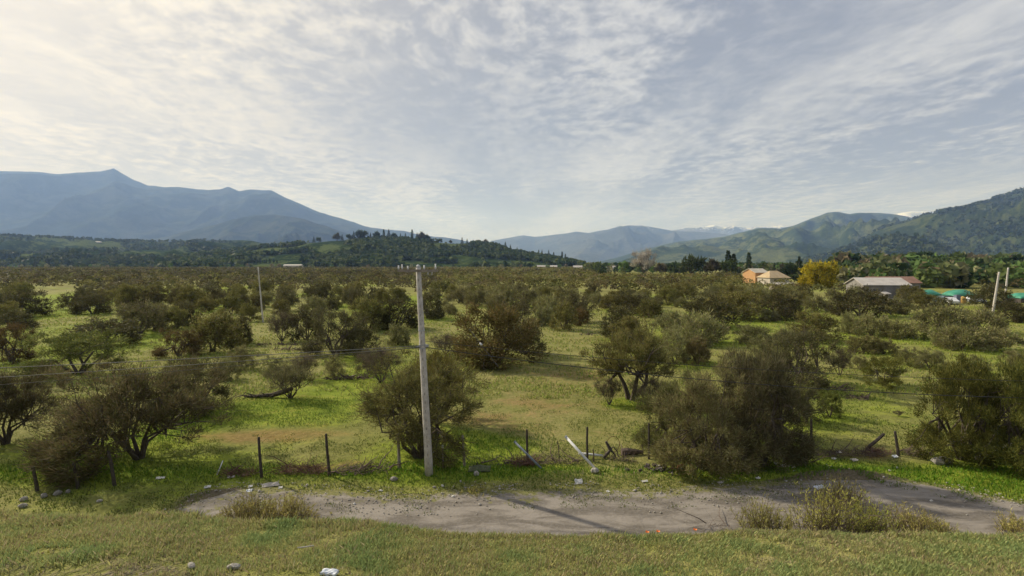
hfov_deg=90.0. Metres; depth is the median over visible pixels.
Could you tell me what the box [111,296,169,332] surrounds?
acacia tree
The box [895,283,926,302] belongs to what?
acacia tree
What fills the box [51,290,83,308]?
acacia tree
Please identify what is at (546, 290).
acacia tree
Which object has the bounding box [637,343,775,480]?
acacia tree
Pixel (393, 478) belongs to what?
stone
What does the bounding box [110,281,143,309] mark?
acacia tree
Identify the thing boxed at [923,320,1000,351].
shrub
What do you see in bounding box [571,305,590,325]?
acacia tree
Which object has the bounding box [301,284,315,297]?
acacia tree
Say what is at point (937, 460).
stone
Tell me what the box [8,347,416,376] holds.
overhead cable
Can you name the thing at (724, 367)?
overhead cable
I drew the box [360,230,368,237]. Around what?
broadleaf tree
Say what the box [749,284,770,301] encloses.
shrub
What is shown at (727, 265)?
broadleaf tree
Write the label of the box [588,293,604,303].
shrub
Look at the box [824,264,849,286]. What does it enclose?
broadleaf tree
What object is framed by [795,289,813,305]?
acacia tree
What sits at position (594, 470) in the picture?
stone
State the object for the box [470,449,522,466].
brushwood pile
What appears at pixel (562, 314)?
acacia tree
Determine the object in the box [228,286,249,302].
acacia tree
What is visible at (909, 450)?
brushwood pile
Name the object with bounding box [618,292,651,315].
acacia tree
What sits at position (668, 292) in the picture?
acacia tree
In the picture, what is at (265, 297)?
acacia tree
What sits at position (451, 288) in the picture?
acacia tree
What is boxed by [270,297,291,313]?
acacia tree
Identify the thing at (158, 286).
acacia tree
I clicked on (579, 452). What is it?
pipe
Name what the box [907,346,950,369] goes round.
shrub
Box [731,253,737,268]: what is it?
conifer tree
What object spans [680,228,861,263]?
mountain spurs
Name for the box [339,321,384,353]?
acacia tree
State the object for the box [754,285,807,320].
acacia tree
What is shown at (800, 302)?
acacia tree
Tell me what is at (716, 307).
acacia tree
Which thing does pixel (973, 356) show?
shrub
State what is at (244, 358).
shrub
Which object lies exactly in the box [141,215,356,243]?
mountain spur
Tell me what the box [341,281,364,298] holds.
acacia tree
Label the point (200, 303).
acacia tree
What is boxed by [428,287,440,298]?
shrub
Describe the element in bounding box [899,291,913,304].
acacia tree
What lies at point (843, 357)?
shrub
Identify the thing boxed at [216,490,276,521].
weed clump
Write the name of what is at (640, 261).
broadleaf tree
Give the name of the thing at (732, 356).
acacia tree
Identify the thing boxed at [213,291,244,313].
acacia tree
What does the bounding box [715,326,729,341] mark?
acacia tree
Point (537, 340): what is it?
acacia tree
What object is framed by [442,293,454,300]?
shrub
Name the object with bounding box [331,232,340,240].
broadleaf tree
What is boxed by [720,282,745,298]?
acacia tree
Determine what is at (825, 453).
brushwood pile
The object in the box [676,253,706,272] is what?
broadleaf tree
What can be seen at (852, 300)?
shrub
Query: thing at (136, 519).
grass
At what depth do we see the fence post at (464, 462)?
21.36 m
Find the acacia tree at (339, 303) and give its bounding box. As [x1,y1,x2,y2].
[328,296,343,306]
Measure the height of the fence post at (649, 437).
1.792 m
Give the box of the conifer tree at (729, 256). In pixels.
[724,250,731,270]
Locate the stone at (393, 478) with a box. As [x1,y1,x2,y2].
[390,476,397,480]
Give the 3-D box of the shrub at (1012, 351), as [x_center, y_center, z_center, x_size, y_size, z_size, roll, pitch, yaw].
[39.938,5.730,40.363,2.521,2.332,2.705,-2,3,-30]
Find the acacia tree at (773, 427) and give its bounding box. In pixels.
[708,336,826,473]
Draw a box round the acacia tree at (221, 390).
[141,348,238,417]
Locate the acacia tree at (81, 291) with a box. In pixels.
[73,288,87,298]
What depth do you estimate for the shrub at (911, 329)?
57.70 m
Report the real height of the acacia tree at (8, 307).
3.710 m
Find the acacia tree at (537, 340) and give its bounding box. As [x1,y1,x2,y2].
[510,314,549,353]
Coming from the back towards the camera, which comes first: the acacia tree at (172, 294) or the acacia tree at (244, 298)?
the acacia tree at (172, 294)
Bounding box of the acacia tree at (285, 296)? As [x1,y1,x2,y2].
[271,285,299,309]
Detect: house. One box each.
[741,268,767,282]
[757,271,790,283]
[866,276,921,290]
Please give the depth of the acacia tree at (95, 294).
104.68 m
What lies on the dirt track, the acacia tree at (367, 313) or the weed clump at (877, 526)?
the weed clump at (877, 526)
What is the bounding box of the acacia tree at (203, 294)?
[187,288,208,304]
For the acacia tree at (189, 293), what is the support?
on the ground at (342, 430)
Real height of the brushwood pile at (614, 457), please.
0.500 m
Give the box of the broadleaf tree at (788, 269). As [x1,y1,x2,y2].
[780,260,801,278]
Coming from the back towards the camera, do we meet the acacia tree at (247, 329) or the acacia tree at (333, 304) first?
the acacia tree at (333, 304)
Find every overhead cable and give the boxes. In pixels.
[1,345,419,367]
[1,347,419,384]
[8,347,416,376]
[425,347,1022,397]
[426,341,1011,380]
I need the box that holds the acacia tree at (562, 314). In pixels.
[548,300,578,330]
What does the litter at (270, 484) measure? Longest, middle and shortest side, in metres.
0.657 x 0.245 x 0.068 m
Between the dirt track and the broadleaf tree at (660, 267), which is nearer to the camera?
the dirt track
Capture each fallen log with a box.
[233,387,292,398]
[621,448,643,454]
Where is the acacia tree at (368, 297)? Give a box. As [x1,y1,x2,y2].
[362,293,375,305]
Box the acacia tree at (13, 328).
[0,318,42,364]
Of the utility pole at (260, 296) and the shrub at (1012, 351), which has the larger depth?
the utility pole at (260, 296)
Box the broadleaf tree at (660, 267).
[653,263,667,271]
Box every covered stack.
[924,289,943,297]
[942,289,972,296]
[1008,293,1023,302]
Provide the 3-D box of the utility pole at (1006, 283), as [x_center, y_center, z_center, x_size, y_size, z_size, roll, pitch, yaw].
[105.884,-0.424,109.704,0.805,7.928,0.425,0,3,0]
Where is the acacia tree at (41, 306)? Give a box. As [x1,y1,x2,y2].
[0,288,61,315]
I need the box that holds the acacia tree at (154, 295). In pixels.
[131,285,171,308]
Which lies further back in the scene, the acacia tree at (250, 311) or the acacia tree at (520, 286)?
the acacia tree at (520, 286)
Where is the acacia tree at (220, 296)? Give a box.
[211,291,232,306]
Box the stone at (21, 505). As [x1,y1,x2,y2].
[17,503,27,507]
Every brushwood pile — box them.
[212,461,264,478]
[256,341,299,345]
[265,454,341,474]
[273,345,302,350]
[321,372,374,379]
[327,451,382,474]
[348,446,405,478]
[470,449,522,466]
[503,450,546,467]
[516,441,586,466]
[600,445,636,461]
[762,456,828,464]
[814,435,897,459]
[829,383,854,389]
[839,392,871,399]
[853,443,895,457]
[900,439,936,458]
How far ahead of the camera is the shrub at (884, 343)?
47.75 m
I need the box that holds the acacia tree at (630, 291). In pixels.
[627,287,635,293]
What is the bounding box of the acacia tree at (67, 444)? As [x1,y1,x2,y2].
[7,348,246,493]
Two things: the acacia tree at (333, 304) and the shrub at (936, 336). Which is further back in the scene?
the acacia tree at (333, 304)
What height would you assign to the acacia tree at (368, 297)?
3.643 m
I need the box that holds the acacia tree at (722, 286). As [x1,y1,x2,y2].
[707,284,724,293]
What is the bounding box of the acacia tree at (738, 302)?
[701,287,763,320]
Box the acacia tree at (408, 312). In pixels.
[370,296,424,330]
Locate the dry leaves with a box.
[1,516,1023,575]
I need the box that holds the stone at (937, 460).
[931,456,953,464]
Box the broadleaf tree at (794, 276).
[788,274,798,281]
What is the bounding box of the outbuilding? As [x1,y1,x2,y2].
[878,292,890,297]
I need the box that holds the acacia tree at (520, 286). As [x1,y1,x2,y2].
[512,283,527,298]
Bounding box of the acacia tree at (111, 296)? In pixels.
[105,288,116,300]
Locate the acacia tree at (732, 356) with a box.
[692,341,801,440]
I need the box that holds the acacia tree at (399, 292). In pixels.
[381,284,408,302]
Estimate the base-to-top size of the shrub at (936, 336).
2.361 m
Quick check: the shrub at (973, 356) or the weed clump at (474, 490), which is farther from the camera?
the shrub at (973, 356)
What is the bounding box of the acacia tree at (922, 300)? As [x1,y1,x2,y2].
[905,289,940,308]
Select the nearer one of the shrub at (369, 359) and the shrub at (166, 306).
the shrub at (369, 359)
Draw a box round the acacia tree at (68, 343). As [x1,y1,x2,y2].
[7,326,143,378]
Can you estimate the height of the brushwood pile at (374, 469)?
0.754 m
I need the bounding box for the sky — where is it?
[0,0,1023,241]
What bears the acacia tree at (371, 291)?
on the ground at (342, 430)
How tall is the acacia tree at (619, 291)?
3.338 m
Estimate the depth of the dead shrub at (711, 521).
16.52 m
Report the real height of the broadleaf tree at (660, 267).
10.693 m
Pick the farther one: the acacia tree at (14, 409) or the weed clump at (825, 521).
the acacia tree at (14, 409)
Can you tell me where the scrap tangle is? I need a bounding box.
[603,436,619,458]
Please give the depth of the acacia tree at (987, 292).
96.50 m
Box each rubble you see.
[188,562,194,568]
[227,563,240,568]
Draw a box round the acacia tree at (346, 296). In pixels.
[339,290,350,303]
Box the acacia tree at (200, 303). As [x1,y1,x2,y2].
[193,295,215,311]
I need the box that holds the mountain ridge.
[0,168,468,243]
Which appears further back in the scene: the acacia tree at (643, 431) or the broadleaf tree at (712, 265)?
the broadleaf tree at (712, 265)
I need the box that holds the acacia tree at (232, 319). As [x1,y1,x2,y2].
[219,314,247,344]
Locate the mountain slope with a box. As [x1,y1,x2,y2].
[840,192,1023,255]
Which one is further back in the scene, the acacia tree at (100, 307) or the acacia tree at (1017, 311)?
the acacia tree at (100, 307)
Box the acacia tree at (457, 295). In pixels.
[450,287,466,302]
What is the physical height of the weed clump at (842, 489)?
1.023 m
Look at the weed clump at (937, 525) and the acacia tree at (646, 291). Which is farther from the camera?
the acacia tree at (646, 291)
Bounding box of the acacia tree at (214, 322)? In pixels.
[177,307,250,354]
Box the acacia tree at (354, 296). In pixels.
[347,289,368,309]
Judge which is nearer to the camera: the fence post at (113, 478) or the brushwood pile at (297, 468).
the fence post at (113, 478)
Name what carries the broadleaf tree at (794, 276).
on the ground at (342, 430)
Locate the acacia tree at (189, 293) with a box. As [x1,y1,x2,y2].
[172,282,201,305]
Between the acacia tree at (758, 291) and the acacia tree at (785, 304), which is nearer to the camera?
the acacia tree at (785, 304)
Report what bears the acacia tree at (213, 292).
on the ground at (342, 430)
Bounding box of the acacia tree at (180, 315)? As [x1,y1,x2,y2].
[163,303,192,328]
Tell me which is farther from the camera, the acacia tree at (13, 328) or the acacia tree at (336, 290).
the acacia tree at (336, 290)
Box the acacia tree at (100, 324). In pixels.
[64,313,145,347]
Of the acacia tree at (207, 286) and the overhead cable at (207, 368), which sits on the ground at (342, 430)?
the acacia tree at (207, 286)
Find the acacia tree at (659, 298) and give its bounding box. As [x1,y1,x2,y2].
[654,296,664,304]
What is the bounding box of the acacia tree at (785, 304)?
[770,292,799,311]
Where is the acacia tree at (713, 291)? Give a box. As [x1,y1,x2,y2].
[698,287,725,300]
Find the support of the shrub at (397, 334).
on the ground at (342, 430)
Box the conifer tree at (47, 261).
[45,256,52,266]
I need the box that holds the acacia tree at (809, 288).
[796,284,812,293]
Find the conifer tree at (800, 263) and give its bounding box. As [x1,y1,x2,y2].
[795,256,804,276]
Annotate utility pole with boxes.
[257,267,263,322]
[397,264,437,475]
[992,272,999,314]
[1005,268,1008,290]
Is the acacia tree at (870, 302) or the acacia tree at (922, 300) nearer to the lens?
the acacia tree at (870, 302)
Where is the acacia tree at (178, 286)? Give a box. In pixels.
[169,284,185,298]
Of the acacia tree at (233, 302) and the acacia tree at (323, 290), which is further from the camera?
the acacia tree at (323, 290)
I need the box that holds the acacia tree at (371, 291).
[364,286,379,299]
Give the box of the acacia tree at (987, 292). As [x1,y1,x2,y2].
[961,282,1022,309]
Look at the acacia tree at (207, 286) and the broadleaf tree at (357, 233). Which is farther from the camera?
the broadleaf tree at (357, 233)
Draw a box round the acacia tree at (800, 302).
[782,292,804,310]
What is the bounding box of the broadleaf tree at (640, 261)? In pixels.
[629,248,658,273]
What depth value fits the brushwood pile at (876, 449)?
22.80 m
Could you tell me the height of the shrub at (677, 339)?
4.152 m
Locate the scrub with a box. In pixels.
[0,266,1023,291]
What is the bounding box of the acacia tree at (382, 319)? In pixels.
[369,298,391,329]
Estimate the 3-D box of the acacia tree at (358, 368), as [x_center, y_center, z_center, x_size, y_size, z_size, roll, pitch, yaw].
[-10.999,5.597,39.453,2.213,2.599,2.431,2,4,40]
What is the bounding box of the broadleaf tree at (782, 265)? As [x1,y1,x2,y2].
[775,263,791,274]
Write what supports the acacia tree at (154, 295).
on the ground at (342, 430)
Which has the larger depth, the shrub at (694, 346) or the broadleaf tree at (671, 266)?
the broadleaf tree at (671, 266)
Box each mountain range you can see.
[490,225,727,262]
[601,212,912,263]
[671,211,932,234]
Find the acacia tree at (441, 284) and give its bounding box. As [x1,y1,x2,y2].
[424,279,451,295]
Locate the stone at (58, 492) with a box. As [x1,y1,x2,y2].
[53,490,61,495]
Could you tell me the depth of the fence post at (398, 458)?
20.96 m
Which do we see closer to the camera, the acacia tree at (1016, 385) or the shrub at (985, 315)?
the acacia tree at (1016, 385)
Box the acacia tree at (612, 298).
[599,290,625,309]
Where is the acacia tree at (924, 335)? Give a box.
[920,332,929,340]
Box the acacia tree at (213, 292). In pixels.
[207,288,221,299]
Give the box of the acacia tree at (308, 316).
[283,303,327,341]
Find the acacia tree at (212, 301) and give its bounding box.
[203,296,218,308]
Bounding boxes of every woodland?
[0,233,275,266]
[153,235,585,266]
[799,187,1023,264]
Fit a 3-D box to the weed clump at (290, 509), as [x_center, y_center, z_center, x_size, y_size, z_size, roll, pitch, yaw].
[-7.487,7.300,16.988,2.965,0.915,1.742,0,3,0]
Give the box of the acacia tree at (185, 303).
[173,299,196,313]
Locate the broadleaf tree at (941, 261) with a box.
[931,257,978,266]
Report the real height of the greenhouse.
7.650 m
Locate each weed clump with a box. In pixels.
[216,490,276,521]
[245,490,333,520]
[459,477,489,497]
[730,492,795,530]
[774,475,877,533]
[799,474,874,509]
[833,487,903,534]
[869,500,936,534]
[911,508,959,532]
[993,508,1023,533]
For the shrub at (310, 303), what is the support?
on the ground at (342, 430)
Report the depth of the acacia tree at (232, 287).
117.00 m
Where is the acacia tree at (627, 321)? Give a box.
[605,314,656,340]
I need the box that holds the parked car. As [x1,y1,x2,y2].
[941,297,959,304]
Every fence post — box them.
[31,467,39,491]
[72,463,79,488]
[107,450,116,486]
[257,437,262,477]
[325,433,330,475]
[396,433,400,469]
[462,435,465,466]
[526,429,528,460]
[586,427,587,458]
[648,423,649,458]
[810,418,812,450]
[866,433,884,449]
[894,431,899,455]
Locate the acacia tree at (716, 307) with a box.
[678,291,750,328]
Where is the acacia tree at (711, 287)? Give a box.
[702,285,721,294]
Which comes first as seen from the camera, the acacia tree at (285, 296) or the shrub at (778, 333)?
the shrub at (778, 333)
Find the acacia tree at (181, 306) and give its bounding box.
[172,302,203,325]
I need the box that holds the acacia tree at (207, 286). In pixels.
[199,281,220,295]
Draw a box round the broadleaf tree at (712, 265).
[702,258,721,273]
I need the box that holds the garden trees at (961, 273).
[0,250,1023,287]
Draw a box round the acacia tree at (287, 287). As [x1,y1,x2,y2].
[276,284,295,298]
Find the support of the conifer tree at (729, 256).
on the ground at (342, 430)
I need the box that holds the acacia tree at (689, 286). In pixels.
[679,280,700,299]
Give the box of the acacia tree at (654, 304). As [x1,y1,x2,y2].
[633,298,665,317]
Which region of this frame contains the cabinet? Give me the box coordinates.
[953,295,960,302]
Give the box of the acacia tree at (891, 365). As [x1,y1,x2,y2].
[857,350,917,389]
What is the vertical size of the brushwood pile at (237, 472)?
0.510 m
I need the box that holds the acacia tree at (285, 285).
[275,281,293,294]
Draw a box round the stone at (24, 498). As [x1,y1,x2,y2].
[19,496,27,500]
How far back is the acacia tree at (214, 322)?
49.38 m
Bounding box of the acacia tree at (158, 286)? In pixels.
[143,280,168,298]
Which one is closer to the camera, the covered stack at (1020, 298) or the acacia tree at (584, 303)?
the acacia tree at (584, 303)
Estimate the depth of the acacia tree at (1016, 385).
20.57 m
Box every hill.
[0,236,263,266]
[244,240,549,267]
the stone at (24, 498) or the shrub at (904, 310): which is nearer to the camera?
the stone at (24, 498)
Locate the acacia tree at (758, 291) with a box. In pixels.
[747,288,768,302]
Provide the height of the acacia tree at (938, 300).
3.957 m
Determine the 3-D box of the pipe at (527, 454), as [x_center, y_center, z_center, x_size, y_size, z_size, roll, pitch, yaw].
[0.649,6.933,21.308,1.359,0.946,0.112,2,3,33]
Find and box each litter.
[261,482,279,487]
[320,568,338,575]
[574,478,582,483]
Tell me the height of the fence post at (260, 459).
1.836 m
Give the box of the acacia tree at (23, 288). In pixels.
[12,281,35,298]
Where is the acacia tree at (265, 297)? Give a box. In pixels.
[254,291,271,305]
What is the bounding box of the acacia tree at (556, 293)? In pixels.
[553,290,566,303]
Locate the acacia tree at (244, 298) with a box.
[234,293,249,307]
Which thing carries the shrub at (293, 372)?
on the ground at (342, 430)
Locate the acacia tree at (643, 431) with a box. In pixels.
[626,360,713,455]
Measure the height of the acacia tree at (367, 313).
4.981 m
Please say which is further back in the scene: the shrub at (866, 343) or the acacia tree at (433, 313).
the acacia tree at (433, 313)
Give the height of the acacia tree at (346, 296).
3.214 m
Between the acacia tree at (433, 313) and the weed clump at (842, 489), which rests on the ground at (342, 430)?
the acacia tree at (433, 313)
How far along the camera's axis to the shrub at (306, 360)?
37.49 m
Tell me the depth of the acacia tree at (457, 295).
109.83 m
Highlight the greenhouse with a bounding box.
[283,264,303,267]
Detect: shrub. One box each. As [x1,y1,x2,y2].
[38,394,103,447]
[148,300,175,316]
[217,356,242,381]
[220,343,260,370]
[261,290,273,301]
[261,353,293,377]
[261,359,319,398]
[262,307,300,340]
[289,349,319,378]
[296,294,327,311]
[322,352,346,378]
[354,342,406,382]
[381,321,411,346]
[398,292,411,301]
[426,332,458,353]
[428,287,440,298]
[439,299,456,309]
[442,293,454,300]
[443,303,457,314]
[454,282,474,293]
[461,288,494,306]
[482,290,511,307]
[488,282,519,303]
[511,284,542,307]
[530,296,545,308]
[534,303,557,324]
[535,292,560,311]
[563,287,579,298]
[585,292,603,301]
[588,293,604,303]
[592,374,623,404]
[627,373,672,406]
[628,291,651,304]
[650,309,687,334]
[651,319,699,365]
[667,305,729,347]
[671,507,734,531]
[673,296,689,307]
[679,333,712,366]
[688,296,705,308]
[728,322,774,344]
[738,334,795,365]
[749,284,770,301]
[755,307,780,321]
[771,328,793,341]
[781,378,829,426]
[789,491,905,532]
[801,294,834,311]
[824,287,842,296]
[825,345,856,376]
[837,309,857,333]
[840,294,861,308]
[843,332,892,354]
[846,283,867,297]
[846,354,867,369]
[849,310,896,335]
[867,337,900,354]
[872,317,925,339]
[884,295,914,314]
[891,411,904,415]
[894,346,922,363]
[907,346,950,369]
[909,299,979,332]
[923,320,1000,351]
[928,330,968,347]
[951,304,1010,331]
[956,353,991,373]
[972,323,1023,351]
[995,347,1023,366]
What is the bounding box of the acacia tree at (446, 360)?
[393,340,468,424]
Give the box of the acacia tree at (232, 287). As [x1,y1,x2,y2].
[227,285,247,294]
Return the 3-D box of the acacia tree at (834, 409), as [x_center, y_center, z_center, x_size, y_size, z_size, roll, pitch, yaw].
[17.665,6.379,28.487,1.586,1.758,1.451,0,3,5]
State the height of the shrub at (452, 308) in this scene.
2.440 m
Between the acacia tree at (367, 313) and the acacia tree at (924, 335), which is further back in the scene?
the acacia tree at (367, 313)
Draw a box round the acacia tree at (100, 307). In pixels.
[65,290,114,314]
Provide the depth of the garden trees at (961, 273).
235.57 m
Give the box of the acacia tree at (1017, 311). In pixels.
[989,299,1023,322]
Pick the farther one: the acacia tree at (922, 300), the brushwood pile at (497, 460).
the acacia tree at (922, 300)
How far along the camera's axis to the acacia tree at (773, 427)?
21.09 m
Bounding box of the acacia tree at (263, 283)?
[249,277,275,297]
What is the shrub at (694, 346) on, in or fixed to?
on the ground at (342, 430)
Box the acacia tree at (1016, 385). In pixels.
[965,350,1023,478]
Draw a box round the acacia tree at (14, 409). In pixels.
[0,358,76,444]
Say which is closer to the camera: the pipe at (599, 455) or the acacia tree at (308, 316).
the pipe at (599, 455)
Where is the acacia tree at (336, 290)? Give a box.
[330,285,342,297]
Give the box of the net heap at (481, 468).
[468,464,490,471]
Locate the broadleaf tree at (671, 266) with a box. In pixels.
[666,264,677,271]
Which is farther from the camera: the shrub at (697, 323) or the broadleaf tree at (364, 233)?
the broadleaf tree at (364, 233)
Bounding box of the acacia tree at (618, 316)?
[596,304,643,338]
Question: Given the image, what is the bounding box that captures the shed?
[844,277,911,298]
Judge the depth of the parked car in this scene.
105.97 m
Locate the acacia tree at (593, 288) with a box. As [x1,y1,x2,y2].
[584,282,601,293]
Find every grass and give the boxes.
[0,310,1023,398]
[0,508,1023,575]
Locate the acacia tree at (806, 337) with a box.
[761,323,844,392]
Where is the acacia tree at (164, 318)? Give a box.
[138,305,170,329]
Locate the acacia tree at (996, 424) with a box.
[949,368,1023,463]
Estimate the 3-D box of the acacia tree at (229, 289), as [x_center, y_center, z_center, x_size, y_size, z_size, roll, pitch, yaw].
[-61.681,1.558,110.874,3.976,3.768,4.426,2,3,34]
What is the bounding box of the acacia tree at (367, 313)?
[346,294,388,330]
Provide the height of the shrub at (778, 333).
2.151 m
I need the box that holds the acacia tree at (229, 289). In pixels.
[216,288,233,297]
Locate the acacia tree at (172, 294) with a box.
[165,289,181,303]
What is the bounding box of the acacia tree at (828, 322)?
[785,309,846,342]
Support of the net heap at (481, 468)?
on the ground at (342, 430)
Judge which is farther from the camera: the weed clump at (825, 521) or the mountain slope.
the mountain slope
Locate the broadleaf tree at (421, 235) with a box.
[417,231,424,237]
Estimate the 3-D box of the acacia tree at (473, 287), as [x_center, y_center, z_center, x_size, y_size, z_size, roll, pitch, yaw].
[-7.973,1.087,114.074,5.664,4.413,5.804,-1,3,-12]
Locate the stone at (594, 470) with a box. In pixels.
[591,467,598,473]
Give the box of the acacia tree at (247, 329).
[233,313,254,343]
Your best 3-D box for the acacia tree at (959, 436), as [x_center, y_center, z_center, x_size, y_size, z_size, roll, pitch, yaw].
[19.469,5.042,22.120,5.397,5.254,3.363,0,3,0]
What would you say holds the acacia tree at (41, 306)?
on the ground at (342, 430)
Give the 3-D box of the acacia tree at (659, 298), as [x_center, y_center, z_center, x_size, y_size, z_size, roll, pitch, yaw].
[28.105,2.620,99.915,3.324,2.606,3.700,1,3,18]
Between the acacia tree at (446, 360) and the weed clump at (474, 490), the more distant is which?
the acacia tree at (446, 360)
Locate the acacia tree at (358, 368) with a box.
[354,346,383,374]
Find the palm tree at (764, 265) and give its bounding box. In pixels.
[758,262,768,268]
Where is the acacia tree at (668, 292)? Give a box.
[654,283,678,305]
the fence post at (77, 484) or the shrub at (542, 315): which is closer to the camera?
the fence post at (77, 484)
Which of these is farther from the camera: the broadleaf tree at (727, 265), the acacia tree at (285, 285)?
the broadleaf tree at (727, 265)
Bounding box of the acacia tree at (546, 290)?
[537,285,553,296]
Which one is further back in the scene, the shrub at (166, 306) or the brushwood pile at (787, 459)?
the shrub at (166, 306)
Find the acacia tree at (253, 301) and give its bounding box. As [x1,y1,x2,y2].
[246,294,265,309]
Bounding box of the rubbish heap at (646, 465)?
[624,463,687,473]
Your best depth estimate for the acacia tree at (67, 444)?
20.96 m
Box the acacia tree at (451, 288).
[444,284,457,294]
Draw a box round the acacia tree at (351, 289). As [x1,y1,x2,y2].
[340,287,357,300]
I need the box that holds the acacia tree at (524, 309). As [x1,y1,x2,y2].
[501,296,536,320]
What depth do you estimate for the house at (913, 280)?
158.78 m
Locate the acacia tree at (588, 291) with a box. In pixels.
[581,289,593,298]
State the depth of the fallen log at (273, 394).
32.13 m
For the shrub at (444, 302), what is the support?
on the ground at (342, 430)
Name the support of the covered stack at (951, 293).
on the ground at (342, 430)
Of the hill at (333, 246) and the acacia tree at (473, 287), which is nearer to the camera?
the acacia tree at (473, 287)
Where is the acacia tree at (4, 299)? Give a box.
[0,289,17,310]
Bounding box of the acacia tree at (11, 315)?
[0,307,42,328]
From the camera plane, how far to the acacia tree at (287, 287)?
117.95 m
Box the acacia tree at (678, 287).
[666,282,686,299]
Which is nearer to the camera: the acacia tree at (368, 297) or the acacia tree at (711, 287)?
the acacia tree at (368, 297)
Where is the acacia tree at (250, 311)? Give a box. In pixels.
[236,303,264,321]
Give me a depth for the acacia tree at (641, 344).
31.26 m
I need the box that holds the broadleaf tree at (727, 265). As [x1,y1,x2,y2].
[719,258,741,273]
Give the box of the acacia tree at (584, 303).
[555,290,602,323]
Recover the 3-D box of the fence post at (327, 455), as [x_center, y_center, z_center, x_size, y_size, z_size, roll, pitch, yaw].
[-7.339,6.753,20.445,0.227,1.904,0.122,0,3,0]
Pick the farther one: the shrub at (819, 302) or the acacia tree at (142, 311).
the shrub at (819, 302)
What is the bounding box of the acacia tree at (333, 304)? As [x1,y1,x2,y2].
[326,297,338,309]
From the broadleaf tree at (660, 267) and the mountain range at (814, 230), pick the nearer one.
the broadleaf tree at (660, 267)
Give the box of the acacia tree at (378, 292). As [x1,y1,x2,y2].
[373,287,389,301]
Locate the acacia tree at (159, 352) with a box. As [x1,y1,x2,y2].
[147,326,206,358]
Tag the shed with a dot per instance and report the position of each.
(891, 285)
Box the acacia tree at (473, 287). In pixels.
[465,284,486,301]
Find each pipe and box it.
[514,441,541,468]
[564,435,594,467]
[578,452,602,456]
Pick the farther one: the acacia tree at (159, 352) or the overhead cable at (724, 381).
the acacia tree at (159, 352)
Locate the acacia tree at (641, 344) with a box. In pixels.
[572,316,680,400]
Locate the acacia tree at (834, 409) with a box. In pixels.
[815,388,843,418]
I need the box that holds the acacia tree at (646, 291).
[636,288,651,295]
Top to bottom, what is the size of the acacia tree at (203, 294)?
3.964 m
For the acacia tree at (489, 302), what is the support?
on the ground at (342, 430)
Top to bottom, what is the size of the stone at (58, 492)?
0.218 m
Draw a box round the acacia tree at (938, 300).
[929,294,954,310]
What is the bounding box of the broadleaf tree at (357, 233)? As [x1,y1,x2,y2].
[354,229,361,238]
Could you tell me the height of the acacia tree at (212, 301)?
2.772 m
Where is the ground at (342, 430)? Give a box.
[0,268,1023,575]
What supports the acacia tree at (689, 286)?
on the ground at (342, 430)
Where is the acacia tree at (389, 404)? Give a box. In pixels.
[343,341,498,469]
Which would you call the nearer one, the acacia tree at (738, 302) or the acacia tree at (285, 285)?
the acacia tree at (738, 302)
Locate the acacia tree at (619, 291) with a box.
[614,287,628,293]
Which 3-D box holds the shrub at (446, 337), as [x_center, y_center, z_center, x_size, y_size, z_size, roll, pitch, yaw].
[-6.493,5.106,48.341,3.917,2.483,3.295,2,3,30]
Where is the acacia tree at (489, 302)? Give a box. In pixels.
[484,299,499,309]
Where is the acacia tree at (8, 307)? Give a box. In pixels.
[0,298,25,322]
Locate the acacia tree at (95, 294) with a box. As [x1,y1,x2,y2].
[86,288,104,301]
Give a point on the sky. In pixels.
(491, 120)
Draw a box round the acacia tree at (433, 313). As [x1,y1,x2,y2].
[412,289,447,319]
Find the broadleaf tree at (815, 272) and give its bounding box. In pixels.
[796,259,838,287]
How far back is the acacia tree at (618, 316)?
58.46 m
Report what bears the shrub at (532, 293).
on the ground at (342, 430)
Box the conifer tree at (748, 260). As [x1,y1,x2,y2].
[746,252,751,268]
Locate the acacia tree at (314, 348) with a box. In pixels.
[295,302,369,356]
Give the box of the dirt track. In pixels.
[165,480,1023,537]
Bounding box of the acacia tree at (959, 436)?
[897,344,1023,469]
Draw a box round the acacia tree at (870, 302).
[824,284,904,317]
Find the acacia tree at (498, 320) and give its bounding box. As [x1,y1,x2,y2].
[447,298,559,370]
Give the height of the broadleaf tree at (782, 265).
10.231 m
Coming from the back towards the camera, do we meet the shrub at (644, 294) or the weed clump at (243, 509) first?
the shrub at (644, 294)
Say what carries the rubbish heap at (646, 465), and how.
on the ground at (342, 430)
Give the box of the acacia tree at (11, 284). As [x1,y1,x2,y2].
[6,281,22,291]
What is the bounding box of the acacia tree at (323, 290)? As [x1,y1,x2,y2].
[305,281,335,306]
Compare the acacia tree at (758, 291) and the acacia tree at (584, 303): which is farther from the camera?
the acacia tree at (758, 291)

